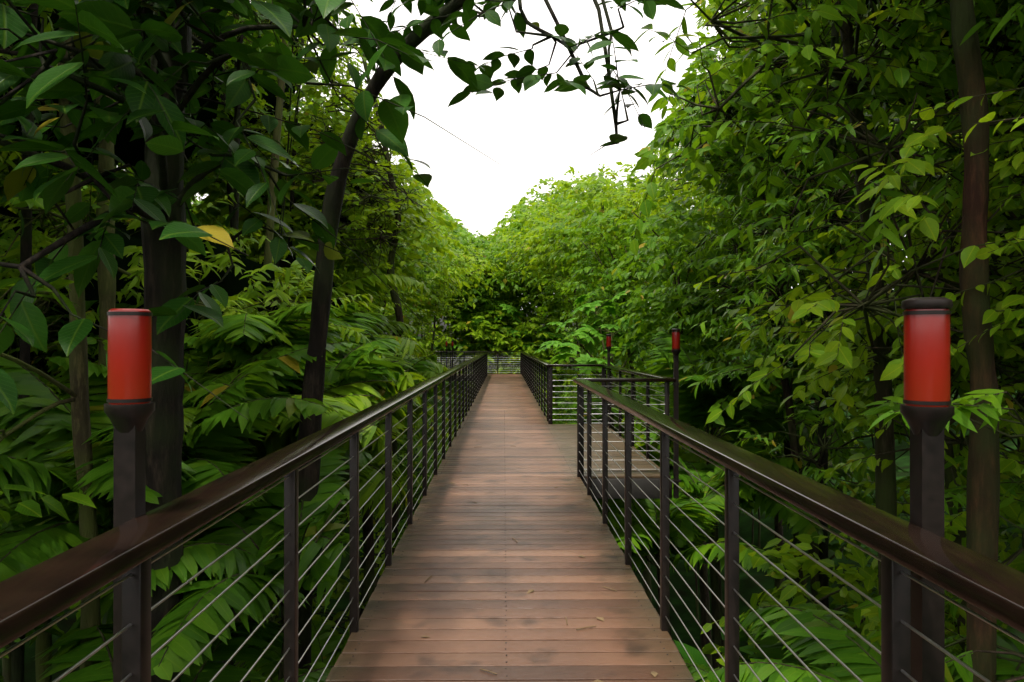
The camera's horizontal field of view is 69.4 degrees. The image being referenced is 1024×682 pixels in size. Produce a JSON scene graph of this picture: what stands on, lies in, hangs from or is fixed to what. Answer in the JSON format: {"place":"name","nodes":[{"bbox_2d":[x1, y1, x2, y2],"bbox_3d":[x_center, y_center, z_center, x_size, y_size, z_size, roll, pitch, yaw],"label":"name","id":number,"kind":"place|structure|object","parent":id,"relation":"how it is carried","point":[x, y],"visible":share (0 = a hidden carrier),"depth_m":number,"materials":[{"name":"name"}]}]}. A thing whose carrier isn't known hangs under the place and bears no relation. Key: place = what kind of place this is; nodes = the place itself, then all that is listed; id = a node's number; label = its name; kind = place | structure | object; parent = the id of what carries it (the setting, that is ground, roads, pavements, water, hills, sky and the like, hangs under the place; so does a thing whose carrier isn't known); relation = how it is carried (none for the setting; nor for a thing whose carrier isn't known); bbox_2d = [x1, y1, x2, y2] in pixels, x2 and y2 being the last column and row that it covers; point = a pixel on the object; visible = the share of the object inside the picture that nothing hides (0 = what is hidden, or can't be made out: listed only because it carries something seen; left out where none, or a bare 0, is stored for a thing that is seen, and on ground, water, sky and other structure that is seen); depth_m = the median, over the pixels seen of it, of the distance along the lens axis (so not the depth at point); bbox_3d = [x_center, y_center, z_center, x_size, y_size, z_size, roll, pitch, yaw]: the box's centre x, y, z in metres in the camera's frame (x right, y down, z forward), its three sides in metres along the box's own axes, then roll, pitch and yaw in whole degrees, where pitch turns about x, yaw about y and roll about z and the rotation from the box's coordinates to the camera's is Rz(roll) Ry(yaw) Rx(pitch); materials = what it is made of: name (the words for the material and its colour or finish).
{"place":"outdoors","nodes":[
{"label":"outdoors","id":0,"kind":"place"},
{"bbox_2d":[0,289,1021,681],"bbox_3d":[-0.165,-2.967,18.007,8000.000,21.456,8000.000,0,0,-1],"label":"terrain","id":1,"kind":"structure","parent":0,"point":[748,585],"depth_m":20.86,"materials":[{"name":"green plant"}]},
{"bbox_2d":[11,3,37,681],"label":"slender tree","id":2,"kind":"object","parent":1,"relation":"on","point":[17,663],"visible":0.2,"depth_m":6.96,"materials":[{"name":"brown plant"}]},
{"bbox_2d":[0,0,80,169],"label":"tree","id":3,"kind":"object","parent":1,"relation":"on","point":[47,28],"visible":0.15,"depth_m":6.42,"materials":[{"name":"green plant"}]},
{"bbox_2d":[0,484,95,657],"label":"shrub","id":4,"kind":"object","parent":1,"relation":"on","point":[31,507],"visible":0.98,"depth_m":3.80,"materials":[{"name":"green plant"}]},
{"bbox_2d":[0,0,100,668],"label":"tree","id":5,"kind":"object","parent":1,"relation":"on","point":[78,392],"visible":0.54,"depth_m":4.92,"materials":[{"name":"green plant"}]},
{"bbox_2d":[0,125,116,681],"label":"screen tree","id":6,"kind":"object","parent":1,"relation":"on","point":[6,668],"depth_m":12.32,"materials":[{"name":"green plant"}]},
{"bbox_2d":[0,132,138,681],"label":"screen tree","id":7,"kind":"object","parent":1,"relation":"on","point":[4,241],"visible":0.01,"depth_m":8.67,"materials":[{"name":"green plant"}]},
{"bbox_2d":[0,7,296,661],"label":"tree","id":8,"kind":"object","parent":1,"relation":"on","point":[107,290],"visible":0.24,"depth_m":7.38,"materials":[{"name":"green plant"}]},
{"bbox_2d":[0,344,340,531],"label":"palm","id":9,"kind":"object","parent":1,"relation":"on","point":[96,372],"visible":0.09,"depth_m":6.69,"materials":[{"name":"green plant"}]},
{"bbox_2d":[0,341,354,652],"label":"palm","id":10,"kind":"object","parent":1,"relation":"on","point":[30,545],"visible":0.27,"depth_m":5.48,"materials":[{"name":"green plant"}]},
{"bbox_2d":[33,619,333,681],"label":"fern","id":11,"kind":"object","parent":1,"relation":"on","point":[72,650],"visible":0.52,"depth_m":4.67,"materials":[{"name":"green plant"}]},
{"bbox_2d":[0,0,371,681],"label":"tree","id":12,"kind":"object","parent":1,"relation":"on","point":[126,150],"visible":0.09,"depth_m":10.18,"materials":[{"name":"green plant"}]},
{"bbox_2d":[0,330,373,612],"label":"feather palm","id":13,"kind":"object","parent":1,"relation":"on","point":[36,476],"visible":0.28,"depth_m":5.49,"materials":[{"name":"green plant"}]},
{"bbox_2d":[9,0,367,215],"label":"tree","id":14,"kind":"object","parent":1,"relation":"on","point":[270,99],"visible":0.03,"depth_m":14.51,"materials":[{"name":"green plant"}]},
{"bbox_2d":[0,151,388,438],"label":"tree","id":15,"kind":"object","parent":1,"relation":"on","point":[243,276],"visible":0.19,"depth_m":8.28,"materials":[{"name":"green plant"}]},
{"bbox_2d":[55,435,349,680],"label":"fern","id":16,"kind":"object","parent":1,"relation":"on","point":[182,649],"visible":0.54,"depth_m":4.70,"materials":[{"name":"green plant"}]},
{"bbox_2d":[26,380,396,681],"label":"palm","id":17,"kind":"object","parent":1,"relation":"on","point":[344,401],"visible":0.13,"depth_m":6.87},
{"bbox_2d":[54,300,404,618],"bbox_3d":[-3.400,3.262,9.376,4.122,7.470,5.160,0,0,-41],"label":"feather palm","id":18,"kind":"object","parent":1,"relation":"on","point":[235,327],"visible":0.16,"depth_m":7.96,"materials":[{"name":"green plant"}]},
{"bbox_2d":[220,62,239,662],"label":"tall slim tree","id":19,"kind":"object","parent":1,"relation":"on","point":[229,187],"visible":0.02,"depth_m":11.89,"materials":[{"name":"brown plant"}]},
{"bbox_2d":[225,13,240,665],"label":"slender tree","id":20,"kind":"object","parent":1,"relation":"on","point":[235,226],"visible":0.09,"depth_m":10.01,"materials":[{"name":"brown plant"}]},
{"bbox_2d":[0,0,500,681],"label":"tree","id":21,"kind":"object","parent":1,"relation":"on","point":[124,46],"visible":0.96,"depth_m":3.90,"materials":[{"name":"green plant"}]},
{"bbox_2d":[123,50,379,218],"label":"tree","id":22,"kind":"object","parent":1,"relation":"on","point":[301,107],"depth_m":21.85,"materials":[{"name":"green plant"}]},
{"bbox_2d":[251,38,288,670],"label":"tall slim tree","id":23,"kind":"object","parent":1,"relation":"on","point":[275,164],"visible":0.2,"depth_m":9.59,"materials":[{"name":"brown plant"}]},
{"bbox_2d":[234,620,348,681],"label":"fern","id":24,"kind":"object","parent":1,"relation":"on","point":[321,639],"visible":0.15,"depth_m":7.21,"materials":[{"name":"green plant"}]},
{"bbox_2d":[276,6,306,623],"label":"slender tree","id":25,"kind":"object","parent":1,"relation":"on","point":[291,208],"visible":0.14,"depth_m":13.52,"materials":[{"name":"brown plant"}]},
{"bbox_2d":[118,83,469,308],"bbox_3d":[-4.371,0.708,16.146,6.908,12.907,8.008,0,0,-1],"label":"tree","id":26,"kind":"object","parent":1,"relation":"on","point":[213,193],"visible":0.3,"depth_m":14.68,"materials":[{"name":"green plant"}]},
{"bbox_2d":[184,337,406,601],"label":"palm","id":27,"kind":"object","parent":1,"relation":"on","point":[351,363],"visible":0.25,"depth_m":8.00,"materials":[{"name":"green plant"}]},
{"bbox_2d":[234,527,394,681],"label":"fern","id":28,"kind":"object","parent":1,"relation":"on","point":[340,586],"visible":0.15,"depth_m":10.72,"materials":[{"name":"green plant"}]},
{"bbox_2d":[229,229,433,675],"bbox_3d":[-3.905,2.576,13.613,4.361,9.180,5.372,0,0,36],"label":"tree","id":29,"kind":"object","parent":1,"relation":"on","point":[289,258],"visible":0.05,"depth_m":13.41,"materials":[{"name":"green plant"}]},
{"bbox_2d":[245,408,421,522],"bbox_3d":[-2.608,3.898,8.921,3.240,6.181,3.263,0,0,37],"label":"fern","id":30,"kind":"object","parent":1,"relation":"on","point":[367,490],"visible":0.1,"depth_m":8.47,"materials":[{"name":"green plant"}]},
{"bbox_2d":[259,260,427,680],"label":"feather palm","id":31,"kind":"object","parent":1,"relation":"on","point":[392,281],"visible":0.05,"depth_m":12.43,"materials":[{"name":"green plant"}]},
{"bbox_2d":[230,10,462,552],"bbox_3d":[-3.060,0.593,13.741,4.407,13.381,4.347,0,0,-45],"label":"crooked tree","id":32,"kind":"object","parent":1,"relation":"on","point":[361,225],"visible":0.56,"depth_m":13.44,"materials":[{"name":"green plant"}]},
{"bbox_2d":[281,302,422,626],"bbox_3d":[-3.311,3.259,10.485,3.934,7.561,3.582,0,0,-1],"label":"fern","id":33,"kind":"object","parent":1,"relation":"on","point":[350,307],"visible":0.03,"depth_m":10.12,"materials":[{"name":"green plant"}]},
{"bbox_2d":[333,446,433,548],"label":"shrub","id":34,"kind":"object","parent":1,"relation":"on","point":[380,524],"visible":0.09,"depth_m":19.97,"materials":[{"name":"green plant"}]},
{"bbox_2d":[350,347,436,616],"bbox_3d":[-2.734,3.593,12.903,2.876,7.071,3.534,0,0,-1],"label":"fern","id":35,"kind":"object","parent":1,"relation":"on","point":[422,364],"visible":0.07,"depth_m":12.92,"materials":[{"name":"green plant"}]},
{"bbox_2d":[361,336,428,610],"bbox_3d":[-2.632,3.474,10.576,2.839,7.167,4.209,0,0,-1],"label":"fern","id":36,"kind":"object","parent":1,"relation":"on","point":[406,381],"visible":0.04,"depth_m":10.61,"materials":[{"name":"green plant"}]},
{"bbox_2d":[345,412,448,571],"bbox_3d":[-3.042,4.151,15.008,4.640,6.229,4.565,0,0,-1],"label":"shrub","id":37,"kind":"object","parent":1,"relation":"on","point":[429,452],"visible":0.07,"depth_m":14.72,"materials":[{"name":"green plant"}]},
{"bbox_2d":[359,315,447,613],"bbox_3d":[-3.524,3.305,16.514,4.546,7.723,4.277,0,0,30],"label":"fern","id":38,"kind":"object","parent":1,"relation":"on","point":[440,368],"visible":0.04,"depth_m":15.68,"materials":[{"name":"green plant"}]},
{"bbox_2d":[349,173,471,567],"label":"tree","id":39,"kind":"object","parent":1,"relation":"on","point":[422,252],"visible":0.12,"depth_m":21.05,"materials":[{"name":"green plant"}]},
{"bbox_2d":[375,406,453,585],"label":"shrub","id":40,"kind":"object","parent":1,"relation":"on","point":[418,423],"visible":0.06,"depth_m":20.84,"materials":[{"name":"green plant"}]},
{"bbox_2d":[398,459,433,517],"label":"shrub","id":41,"kind":"object","parent":1,"relation":"on","point":[416,493],"visible":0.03,"depth_m":21.00,"materials":[{"name":"green plant"}]},
{"bbox_2d":[397,390,447,467],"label":"shrub","id":42,"kind":"object","parent":1,"relation":"on","point":[430,431],"visible":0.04,"depth_m":17.89,"materials":[{"name":"green plant"}]},
{"bbox_2d":[397,374,453,533],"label":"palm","id":43,"kind":"object","parent":1,"relation":"on","point":[431,401],"visible":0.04,"depth_m":17.94,"materials":[{"name":"green plant"}]},
{"bbox_2d":[354,185,504,522],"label":"tree","id":44,"kind":"object","parent":1,"relation":"on","point":[429,304],"visible":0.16,"depth_m":26.54,"materials":[{"name":"green plant"}]},
{"bbox_2d":[401,322,463,462],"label":"sapling","id":45,"kind":"object","parent":1,"relation":"on","point":[437,342],"visible":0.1,"depth_m":36.27,"materials":[{"name":"green plant"}]},
{"bbox_2d":[400,411,464,461],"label":"shrub","id":46,"kind":"object","parent":1,"relation":"on","point":[440,435],"visible":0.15,"depth_m":32.79,"materials":[{"name":"green plant"}]},
{"bbox_2d":[400,238,503,455],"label":"tree","id":47,"kind":"object","parent":1,"relation":"on","point":[450,307],"visible":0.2,"depth_m":31.50,"materials":[{"name":"green plant"}]},
{"bbox_2d":[431,334,517,421],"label":"sapling","id":48,"kind":"object","parent":1,"relation":"on","point":[501,367],"visible":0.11,"depth_m":36.09,"materials":[{"name":"green plant"}]},
{"bbox_2d":[406,211,545,430],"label":"tree","id":49,"kind":"object","parent":1,"relation":"on","point":[463,315],"visible":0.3,"depth_m":37.01,"materials":[{"name":"green plant"}]},
{"bbox_2d":[439,304,526,412],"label":"sapling","id":50,"kind":"object","parent":1,"relation":"on","point":[484,326],"visible":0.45,"depth_m":36.20,"materials":[{"name":"green plant"}]},
{"bbox_2d":[446,291,535,355],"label":"tree","id":51,"kind":"object","parent":1,"relation":"on","point":[525,317],"visible":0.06,"depth_m":39.34,"materials":[{"name":"green plant"}]},
{"bbox_2d":[297,0,695,669],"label":"tree","id":52,"kind":"object","parent":1,"relation":"on","point":[437,20],"visible":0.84,"depth_m":5.31,"materials":[{"name":"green plant"}]},
{"bbox_2d":[436,304,565,357],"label":"cecropia tree","id":53,"kind":"object","parent":1,"relation":"on","point":[516,314],"visible":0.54,"depth_m":36.50,"materials":[{"name":"green plant"}]},
{"bbox_2d":[120,4,881,618],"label":"lianas","id":54,"kind":"object","parent":1,"relation":"on","point":[368,310],"visible":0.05,"depth_m":10.90,"materials":[{"name":"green plant"}]},
{"bbox_2d":[422,237,580,335],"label":"tree","id":55,"kind":"object","parent":1,"relation":"on","point":[529,311],"visible":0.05,"depth_m":41.67,"materials":[{"name":"green plant"}]},
{"bbox_2d":[455,313,569,415],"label":"sapling","id":56,"kind":"object","parent":1,"relation":"on","point":[520,342],"visible":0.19,"depth_m":36.12,"materials":[{"name":"green plant"}]},
{"bbox_2d":[438,198,609,325],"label":"tree","id":57,"kind":"object","parent":1,"relation":"on","point":[522,221],"visible":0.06,"depth_m":39.08,"materials":[{"name":"green plant"}]},
{"bbox_2d":[487,310,596,416],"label":"sapling","id":58,"kind":"object","parent":1,"relation":"on","point":[549,328],"visible":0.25,"depth_m":36.18,"materials":[{"name":"green plant"}]},
{"bbox_2d":[424,376,659,498],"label":"walkway edge beam","id":59,"kind":"structure","parent":1,"relation":"on","point":[649,489],"depth_m":8.16,"materials":[{"name":"black"}]},
{"bbox_2d":[325,374,695,681],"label":"walkway deck","id":60,"kind":"structure","parent":59,"relation":"on","point":[453,607],"depth_m":4.61,"materials":[{"name":"brown wood"}]},
{"bbox_2d":[421,413,657,681],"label":"deck litter","id":61,"kind":"object","parent":60,"relation":"on","point":[654,674],"visible":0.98,"depth_m":3.82,"materials":[{"name":"brown plant"}]},
{"bbox_2d":[122,352,910,681],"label":"railing posts","id":62,"kind":"object","parent":59,"relation":"on","point":[136,614],"visible":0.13,"depth_m":3.75,"materials":[{"name":"black metal"}]},
{"bbox_2d":[104,309,154,681],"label":"lamp","id":63,"kind":"object","parent":62,"relation":"attached to","point":[129,407],"visible":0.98,"depth_m":1.65,"materials":[{"name":"paint"}]},
{"bbox_2d":[0,351,1023,648],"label":"handrail","id":64,"kind":"object","parent":62,"relation":"on","point":[38,595],"visible":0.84,"depth_m":1.58,"materials":[{"name":"brown wood"}]},
{"bbox_2d":[0,353,1023,681],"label":"railing cables","id":65,"kind":"object","parent":62,"relation":"attached to","point":[92,653],"visible":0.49,"depth_m":2.48,"materials":[{"name":"grey metal"}]},
{"bbox_2d":[671,329,680,497],"bbox_3d":[1.812,0.797,8.168,0.104,1.868,0.104,0,0,-1],"label":"lamp","id":66,"kind":"object","parent":62,"relation":"attached to","point":[675,350],"visible":0.94,"depth_m":8.14,"materials":[{"name":"metal"}]},
{"bbox_2d":[900,297,954,681],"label":"lamp","id":67,"kind":"object","parent":62,"relation":"attached to","point":[927,410],"visible":0.98,"depth_m":1.58,"materials":[{"name":"metal"}]},
{"bbox_2d":[474,178,634,422],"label":"tree","id":68,"kind":"object","parent":1,"relation":"on","point":[518,228],"visible":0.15,"depth_m":29.06,"materials":[{"name":"green plant"}]},
{"bbox_2d":[479,171,635,415],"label":"tree","id":69,"kind":"object","parent":1,"relation":"on","point":[541,181],"visible":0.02,"depth_m":42.99,"materials":[{"name":"green plant"}]},
{"bbox_2d":[540,397,586,423],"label":"shrub","id":70,"kind":"object","parent":1,"relation":"on","point":[556,411],"visible":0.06,"depth_m":31.46,"materials":[{"name":"green plant"}]},
{"bbox_2d":[510,164,644,398],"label":"tree","id":71,"kind":"object","parent":1,"relation":"on","point":[578,235],"visible":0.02,"depth_m":32.46,"materials":[{"name":"green plant"}]},
{"bbox_2d":[534,290,654,430],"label":"cecropia tree","id":72,"kind":"object","parent":1,"relation":"on","point":[588,335],"visible":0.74,"depth_m":16.52,"materials":[{"name":"green plant"}]},
{"bbox_2d":[491,179,702,363],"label":"tree","id":73,"kind":"object","parent":1,"relation":"on","point":[523,300],"visible":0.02,"depth_m":38.73,"materials":[{"name":"green plant"}]},
{"bbox_2d":[558,389,663,439],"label":"shrub","id":74,"kind":"object","parent":1,"relation":"on","point":[573,404],"visible":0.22,"depth_m":17.29,"materials":[{"name":"green plant"}]},
{"bbox_2d":[490,157,746,549],"bbox_3d":[3.329,0.698,24.530,7.997,13.176,7.991,0,0,-25],"label":"tree","id":75,"kind":"object","parent":1,"relation":"on","point":[537,245],"visible":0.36,"depth_m":23.39,"materials":[{"name":"green plant"}]},
{"bbox_2d":[537,204,719,602],"bbox_3d":[3.050,1.890,19.694,4.748,11.045,6.352,0,0,-16],"label":"tree","id":76,"kind":"object","parent":1,"relation":"on","point":[603,285],"visible":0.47,"depth_m":19.21,"materials":[{"name":"green plant"}]},
{"bbox_2d":[634,427,706,615],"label":"shrub","id":77,"kind":"object","parent":1,"relation":"on","point":[691,456],"visible":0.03,"depth_m":14.09,"materials":[{"name":"green plant"}]},
{"bbox_2d":[592,453,784,637],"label":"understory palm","id":78,"kind":"object","parent":1,"relation":"on","point":[713,502],"visible":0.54,"depth_m":9.03,"materials":[{"name":"green plant"}]},
{"bbox_2d":[569,169,853,666],"bbox_3d":[3.677,1.966,14.687,4.979,10.675,5.856,0,0,-1],"label":"tree","id":79,"kind":"object","parent":1,"relation":"on","point":[668,254],"visible":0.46,"depth_m":14.30,"materials":[{"name":"green plant"}]},
{"bbox_2d":[674,622,753,666],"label":"broadleaf plant","id":80,"kind":"object","parent":1,"relation":"on","point":[696,656],"visible":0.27,"depth_m":7.84,"materials":[{"name":"green plant"}]},
{"bbox_2d":[622,382,828,583],"bbox_3d":[4.604,3.981,14.879,3.810,6.655,4.676,0,0,28],"label":"shrub","id":81,"kind":"object","parent":1,"relation":"on","point":[726,437],"visible":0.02,"depth_m":13.51,"materials":[{"name":"green plant"}]},
{"bbox_2d":[634,331,843,667],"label":"feather palm","id":82,"kind":"object","parent":1,"relation":"on","point":[694,412],"visible":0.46,"depth_m":11.57,"materials":[{"name":"green plant"}]},
{"bbox_2d":[595,27,899,658],"bbox_3d":[5.461,-0.052,16.320,7.086,14.541,8.000,0,0,-1],"label":"tree","id":83,"kind":"object","parent":1,"relation":"on","point":[778,526],"visible":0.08,"depth_m":16.38,"materials":[{"name":"green plant"}]},
{"bbox_2d":[658,431,850,668],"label":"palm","id":84,"kind":"object","parent":1,"relation":"on","point":[768,505],"visible":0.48,"depth_m":9.55,"materials":[{"name":"green plant"}]},
{"bbox_2d":[633,1,898,545],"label":"tree","id":85,"kind":"object","parent":1,"relation":"on","point":[659,154],"visible":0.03,"depth_m":20.05,"materials":[{"name":"green plant"}]},
{"bbox_2d":[683,603,880,681],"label":"fern","id":86,"kind":"object","parent":1,"relation":"on","point":[770,646],"visible":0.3,"depth_m":5.64,"materials":[{"name":"green plant"}]},
{"bbox_2d":[629,0,1022,602],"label":"tree","id":87,"kind":"object","parent":1,"relation":"on","point":[647,155],"visible":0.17,"depth_m":10.47,"materials":[{"name":"green plant"}]},
{"bbox_2d":[629,0,1023,595],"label":"overhanging tree","id":88,"kind":"object","parent":1,"relation":"on","point":[885,479],"visible":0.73,"depth_m":5.47,"materials":[{"name":"green plant"}]},
{"bbox_2d":[818,8,838,609],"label":"tall slim tree","id":89,"kind":"object","parent":1,"relation":"on","point":[823,578],"visible":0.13,"depth_m":8.93,"materials":[{"name":"brown plant"}]},
{"bbox_2d":[701,533,965,665],"bbox_3d":[3.143,4.433,6.946,3.298,4.882,3.001,0,0,-1],"label":"shrub","id":90,"kind":"object","parent":1,"relation":"on","point":[812,568],"visible":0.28,"depth_m":7.40,"materials":[{"name":"green plant"}]},
{"bbox_2d":[647,131,1023,645],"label":"tree","id":91,"kind":"object","parent":1,"relation":"on","point":[795,277],"visible":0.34,"depth_m":8.98,"materials":[{"name":"green plant"}]},
{"bbox_2d":[662,0,1023,681],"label":"tree","id":92,"kind":"object","parent":1,"relation":"on","point":[965,406],"visible":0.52,"depth_m":4.81,"materials":[{"name":"green plant"}]},
{"bbox_2d":[693,47,1023,652],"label":"tree","id":93,"kind":"object","parent":1,"relation":"on","point":[854,317],"visible":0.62,"depth_m":5.30,"materials":[{"name":"green plant"}]},
{"bbox_2d":[695,0,1023,638],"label":"tree","id":94,"kind":"object","parent":1,"relation":"on","point":[883,12],"visible":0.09,"depth_m":6.39,"materials":[{"name":"green plant"}]},
{"bbox_2d":[706,0,1023,483],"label":"tree","id":95,"kind":"object","parent":1,"relation":"on","point":[1020,402],"depth_m":11.07,"materials":[{"name":"green plant"}]},
{"bbox_2d":[707,605,1023,681],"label":"fern","id":96,"kind":"object","parent":1,"relation":"on","point":[858,656],"visible":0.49,"depth_m":4.76,"materials":[{"name":"green plant"}]},
{"bbox_2d":[818,541,958,649],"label":"shrub","id":97,"kind":"object","parent":1,"relation":"on","point":[834,547],"visible":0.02,"depth_m":10.58,"materials":[{"name":"green plant"}]},
{"bbox_2d":[851,454,1023,676],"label":"shrub","id":98,"kind":"object","parent":1,"relation":"on","point":[1012,510],"visible":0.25,"depth_m":5.71,"materials":[{"name":"green plant"}]},
{"bbox_2d":[871,87,1023,355],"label":"tree","id":99,"kind":"object","parent":1,"relation":"on","point":[928,113],"visible":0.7,"depth_m":4.24,"materials":[{"name":"green plant"}]},
{"bbox_2d":[950,0,999,681],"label":"reddish tree","id":100,"kind":"object","parent":1,"relation":"on","point":[982,500],"visible":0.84,"depth_m":4.30,"materials":[{"name":"brown plant"}]},
{"bbox_2d":[995,654,1023,681],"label":"leaf","id":101,"kind":"object","parent":1,"relation":"on","point":[1005,669],"visible":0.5,"depth_m":4.29,"materials":[{"name":"green plant"}]},
{"bbox_2d":[117,0,906,308],"bbox_3d":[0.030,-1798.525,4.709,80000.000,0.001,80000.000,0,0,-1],"label":"sky","id":102,"kind":"structure","parent":0,"point":[530,137],"depth_m":5673.68,"materials":[{"name":"white"}]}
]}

